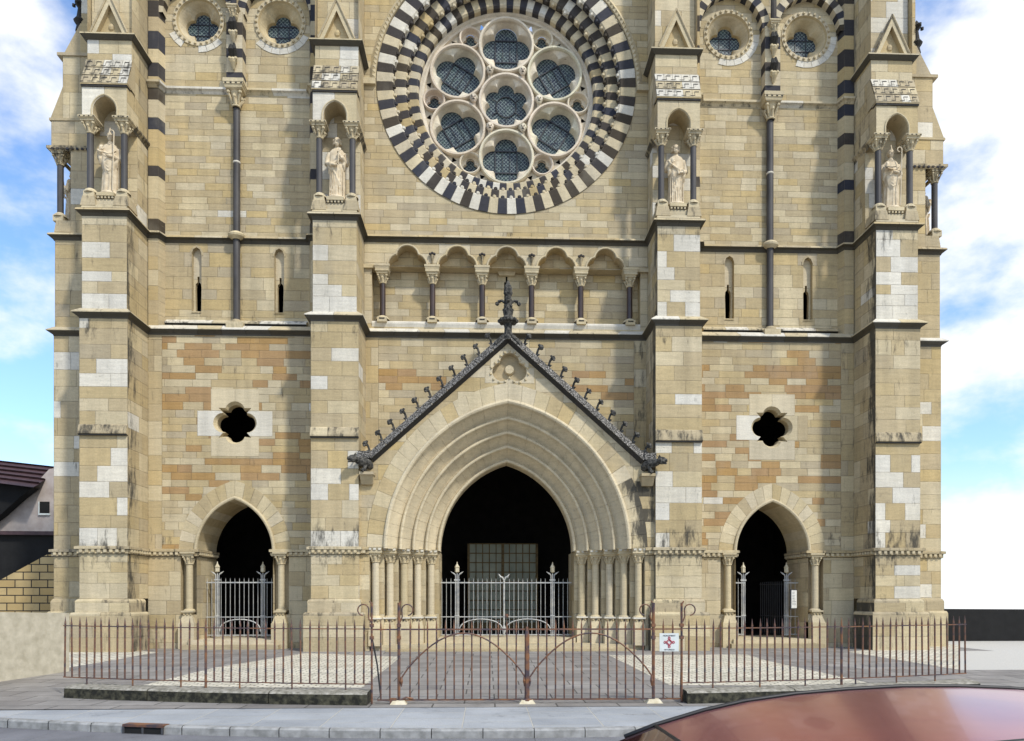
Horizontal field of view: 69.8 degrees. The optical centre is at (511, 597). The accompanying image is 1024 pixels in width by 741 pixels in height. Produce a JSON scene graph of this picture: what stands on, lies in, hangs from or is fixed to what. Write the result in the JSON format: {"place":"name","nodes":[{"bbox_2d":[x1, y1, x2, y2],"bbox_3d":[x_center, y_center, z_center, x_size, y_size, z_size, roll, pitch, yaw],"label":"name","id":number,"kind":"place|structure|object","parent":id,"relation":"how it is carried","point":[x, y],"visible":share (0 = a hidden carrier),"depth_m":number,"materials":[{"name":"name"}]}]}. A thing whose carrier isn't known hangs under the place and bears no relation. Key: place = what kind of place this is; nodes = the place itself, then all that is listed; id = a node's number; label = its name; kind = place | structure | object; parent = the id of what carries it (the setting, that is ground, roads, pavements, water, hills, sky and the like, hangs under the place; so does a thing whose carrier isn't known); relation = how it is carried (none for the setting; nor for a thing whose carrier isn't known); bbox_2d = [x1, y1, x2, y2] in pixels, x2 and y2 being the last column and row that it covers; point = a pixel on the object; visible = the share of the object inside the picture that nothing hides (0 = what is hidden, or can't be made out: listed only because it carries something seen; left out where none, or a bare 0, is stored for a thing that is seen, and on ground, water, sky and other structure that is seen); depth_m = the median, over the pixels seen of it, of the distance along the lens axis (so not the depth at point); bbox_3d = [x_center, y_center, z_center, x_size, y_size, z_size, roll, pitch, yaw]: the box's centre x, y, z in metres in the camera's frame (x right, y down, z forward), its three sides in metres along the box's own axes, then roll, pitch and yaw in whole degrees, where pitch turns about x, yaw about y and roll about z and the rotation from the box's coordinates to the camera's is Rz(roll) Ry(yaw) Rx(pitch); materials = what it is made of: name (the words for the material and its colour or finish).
{"place":"outdoors","nodes":[
{"label":"outdoors","id":0,"kind":"place"},
{"bbox_2d":[0,727,624,740],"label":"road","id":1,"kind":"structure","parent":0,"point":[13,734],"depth_m":10.69,"materials":[{"name":"grey asphalt"}]},
{"bbox_2d":[620,684,1023,740],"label":"red car","id":2,"kind":"object","parent":1,"relation":"on","point":[930,712],"visible":1,"depth_m":4.45,"materials":[{"name":"paint"}]},
{"bbox_2d":[7,718,635,738],"bbox_3d":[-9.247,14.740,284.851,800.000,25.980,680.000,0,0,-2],"label":"ground","id":3,"kind":"structure","parent":0,"point":[279,728],"depth_m":11.87,"materials":[{"name":"grey concrete"}]},
{"bbox_2d":[0,460,53,530],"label":"house","id":4,"kind":"structure","parent":3,"relation":"on","point":[26,496],"depth_m":38.14,"materials":[{"name":"white paint"}]},
{"bbox_2d":[38,502,50,514],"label":"window","id":5,"kind":"structure","parent":4,"relation":"in","point":[43,507],"depth_m":38.14,"materials":[{"name":"black glass"}]},
{"bbox_2d":[0,554,53,612],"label":"block wall","id":6,"kind":"structure","parent":3,"relation":"on","point":[29,587],"depth_m":28.37,"materials":[{"name":"beige brick"}]},
{"bbox_2d":[0,531,53,579],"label":"shed","id":7,"kind":"structure","parent":3,"relation":"on","point":[19,550],"depth_m":30.30,"materials":[{"name":"black"}]},
{"bbox_2d":[0,612,68,681],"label":"boundary wall","id":8,"kind":"structure","parent":3,"relation":"on","point":[31,644],"depth_m":16.99,"materials":[{"name":"beige concrete"}]},
{"bbox_2d":[0,717,643,738],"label":"kerb","id":9,"kind":"structure","parent":3,"relation":"on","point":[349,732],"depth_m":10.78,"materials":[{"name":"grey concrete"}]},
{"bbox_2d":[122,722,168,734],"bbox_3d":[-5.542,1.994,11.098,0.680,0.152,0.160,0,0,10],"label":"storm drain","id":10,"kind":"object","parent":9,"relation":"in","point":[143,728],"visible":1,"depth_m":11.04,"materials":[{"name":"metal"}]},
{"bbox_2d":[46,0,948,651],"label":"church","id":11,"kind":"structure","parent":3,"relation":"on","point":[502,308],"depth_m":24.90,"materials":[{"name":"stone"}]},
{"bbox_2d":[64,171,70,220],"bbox_3d":[-15.262,-13.817,25.474,0.603,2.093,0.630,0,0,39],"label":"statue","id":12,"kind":"object","parent":11,"relation":"on","point":[67,191],"visible":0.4,"depth_m":25.21,"materials":[{"name":"stone"}]},
{"bbox_2d":[97,128,120,193],"bbox_3d":[-12.888,-13.964,23.496,0.761,2.288,0.540,0,0,-8],"label":"statue","id":13,"kind":"object","parent":11,"relation":"on","point":[109,155],"visible":0.88,"depth_m":23.38,"materials":[{"name":"stone"}]},
{"bbox_2d":[190,245,202,312],"bbox_3d":[-10.732,-10.820,25.076,0.440,2.300,0.330,0,0,-2],"label":"slit window","id":14,"kind":"structure","parent":11,"relation":"in","point":[197,253],"depth_m":25.10,"materials":[{"name":"stone"}]},
{"bbox_2d":[169,0,224,51],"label":"round window","id":15,"kind":"structure","parent":11,"relation":"in","point":[200,23],"depth_m":25.07,"materials":[{"name":"stone"}]},
{"bbox_2d":[213,401,256,443],"bbox_3d":[-9.335,-5.870,24.899,1.450,1.450,0.420,0,0,-2],"label":"quatrefoil window","id":16,"kind":"structure","parent":11,"relation":"in","point":[218,418],"depth_m":24.78,"materials":[{"name":"stone"}]},
{"bbox_2d":[206,561,272,636],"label":"iron gate","id":17,"kind":"structure","parent":11,"relation":"attached to","point":[262,582],"depth_m":25.47,"materials":[{"name":"metal"}]},
{"bbox_2d":[273,247,285,312],"bbox_3d":[-7.953,-10.820,25.173,0.440,2.300,0.330,0,0,-2],"label":"slit window","id":18,"kind":"structure","parent":11,"relation":"in","point":[279,255],"depth_m":25.19,"materials":[{"name":"stone"}]},
{"bbox_2d":[254,0,308,53],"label":"round window","id":19,"kind":"structure","parent":11,"relation":"in","point":[280,25],"depth_m":25.14,"materials":[{"name":"stone"}]},
{"bbox_2d":[325,137,348,199],"bbox_3d":[-5.679,-13.867,23.752,0.630,2.093,0.603,0,0,35],"label":"statue","id":20,"kind":"object","parent":11,"relation":"on","point":[336,161],"visible":0.93,"depth_m":23.65,"materials":[{"name":"stone"}]},
{"bbox_2d":[467,543,537,628],"bbox_3d":[-0.407,-0.466,32.195,3.128,3.792,0.220,0,0,-2],"label":"door","id":21,"kind":"structure","parent":11,"relation":"in","point":[486,561],"depth_m":32.19,"materials":[{"name":"grey glass"}]},
{"bbox_2d":[441,562,570,635],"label":"iron gate","id":22,"kind":"structure","parent":11,"relation":"in","point":[552,568],"depth_m":25.79,"materials":[{"name":"metal"}]},
{"bbox_2d":[364,0,648,213],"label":"rose window","id":23,"kind":"structure","parent":11,"relation":"in","point":[420,35],"depth_m":25.61,"materials":[{"name":"stone"}]},
{"bbox_2d":[664,145,687,205],"bbox_3d":[5.408,-13.867,24.130,0.670,2.093,0.589,0,0,-35],"label":"statue","id":24,"kind":"object","parent":11,"relation":"on","point":[675,169],"visible":0.85,"depth_m":24.02,"materials":[{"name":"stone"}]},
{"bbox_2d":[723,254,735,318],"bbox_3d":[7.577,-10.820,25.715,0.440,2.300,0.330,0,0,-2],"label":"slit window","id":25,"kind":"structure","parent":11,"relation":"in","point":[729,263],"depth_m":25.75,"materials":[{"name":"stone"}]},
{"bbox_2d":[704,9,758,65],"bbox_3d":[7.655,-19.501,25.769,1.960,1.957,0.548,0,0,-2],"label":"round window","id":26,"kind":"structure","parent":11,"relation":"in","point":[728,34],"depth_m":25.67,"materials":[{"name":"stone"}]},
{"bbox_2d":[736,562,797,635],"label":"iron gate","id":27,"kind":"structure","parent":11,"relation":"attached to","point":[786,568],"depth_m":26.15,"materials":[{"name":"metal"}]},
{"bbox_2d":[751,406,792,447],"bbox_3d":[8.974,-5.870,25.539,1.450,1.450,0.420,0,0,-2],"label":"quatrefoil window","id":28,"kind":"structure","parent":11,"relation":"in","point":[788,426],"depth_m":25.45,"materials":[{"name":"stone"}]},
{"bbox_2d":[790,589,796,608],"bbox_3d":[9.823,0.070,25.592,0.380,0.680,0.066,0,0,-37],"label":"notice board","id":29,"kind":"object","parent":11,"relation":"attached to","point":[793,598],"visible":1,"depth_m":25.54,"materials":[{"name":"grey metal"}]},
{"bbox_2d":[802,255,813,319],"bbox_3d":[10.355,-10.820,25.812,0.440,2.300,0.330,0,0,-2],"label":"slit window","id":30,"kind":"structure","parent":11,"relation":"in","point":[807,264],"depth_m":25.84,"materials":[{"name":"stone"}]},
{"bbox_2d":[781,12,836,67],"bbox_3d":[10.394,-19.501,25.865,1.960,1.957,0.548,0,0,-2],"label":"round window","id":31,"kind":"structure","parent":11,"relation":"in","point":[806,37],"depth_m":25.76,"materials":[{"name":"stone"}]},
{"bbox_2d":[881,145,902,208],"bbox_3d":[12.601,-13.964,24.341,0.761,2.288,0.642,0,0,3],"label":"statue","id":32,"kind":"object","parent":11,"relation":"on","point":[891,173],"visible":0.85,"depth_m":24.28,"materials":[{"name":"stone"}]},
{"bbox_2d":[925,192,930,235],"bbox_3d":[14.856,-13.817,26.526,0.589,2.093,0.670,0,0,-38],"label":"statue","id":33,"kind":"object","parent":11,"relation":"on","point":[927,210],"visible":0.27,"depth_m":26.28,"materials":[{"name":"stone"}]},
{"bbox_2d":[944,609,1023,640],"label":"dark wall","id":34,"kind":"structure","parent":3,"relation":"on","point":[995,625],"depth_m":28.87,"materials":[{"name":"black"}]},
{"bbox_2d":[0,706,709,727],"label":"pavement","id":35,"kind":"structure","parent":0,"point":[478,717],"depth_m":11.86,"materials":[{"name":"grey concrete"}]},
{"bbox_2d":[0,646,1023,709],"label":"forecourt","id":36,"kind":"structure","parent":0,"point":[42,692],"depth_m":16.91,"materials":[{"name":"grey stone"}]},
{"bbox_2d":[69,651,157,667],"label":"cobbles","id":37,"kind":"object","parent":36,"relation":"on","point":[91,657],"visible":0.36,"depth_m":21.55,"materials":[{"name":"stone"}]},
{"bbox_2d":[64,683,370,705],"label":"kerb wall","id":38,"kind":"structure","parent":36,"relation":"on","point":[253,695],"depth_m":13.34,"materials":[{"name":"grey stone"}]},
{"bbox_2d":[63,616,370,689],"bbox_3d":[-5.655,1.062,13.707,6.316,1.376,0.235,0,0,9],"label":"railing","id":39,"kind":"object","parent":38,"relation":"on","point":[205,681],"visible":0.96,"depth_m":13.63,"materials":[{"name":"metal"}]},
{"bbox_2d":[145,653,396,686],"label":"cobbles","id":40,"kind":"object","parent":36,"relation":"on","point":[305,669],"visible":0.67,"depth_m":17.78,"materials":[{"name":"stone"}]},
{"bbox_2d":[357,601,695,704],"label":"street gate","id":41,"kind":"structure","parent":36,"relation":"on","point":[526,699],"depth_m":13.25,"materials":[{"name":"metal"}]},
{"bbox_2d":[659,633,678,650],"bbox_3d":[2.857,0.820,13.327,0.353,0.330,0.026,0,0,-2],"label":"sign","id":42,"kind":"object","parent":41,"relation":"attached to","point":[668,641],"visible":1,"depth_m":13.33,"materials":[{"name":"white metal"}]},
{"bbox_2d":[609,655,866,684],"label":"cobbles","id":43,"kind":"object","parent":36,"relation":"on","point":[658,667],"visible":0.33,"depth_m":18.07,"materials":[{"name":"stone"}]},
{"bbox_2d":[683,679,979,703],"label":"kerb wall","id":44,"kind":"structure","parent":36,"relation":"on","point":[696,695],"depth_m":13.49,"materials":[{"name":"grey stone"}]},
{"bbox_2d":[683,616,966,687],"bbox_3d":[6.218,1.062,14.149,6.354,1.375,0.234,0,0,-14],"label":"railing","id":45,"kind":"object","parent":44,"relation":"on","point":[841,626],"visible":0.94,"depth_m":14.07,"materials":[{"name":"metal"}]},
{"bbox_2d":[851,644,957,669],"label":"cobbles","id":46,"kind":"object","parent":36,"relation":"on","point":[906,654],"visible":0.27,"depth_m":22.32,"materials":[{"name":"stone"}]},
{"bbox_2d":[948,641,1023,669],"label":"gravel","id":47,"kind":"structure","parent":36,"relation":"on","point":[1004,655],"depth_m":22.06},
{"bbox_2d":[0,0,1023,608],"label":"sky","id":48,"kind":"structure","parent":0,"point":[975,48],"materials":[{"name":"blue"}]}
]}

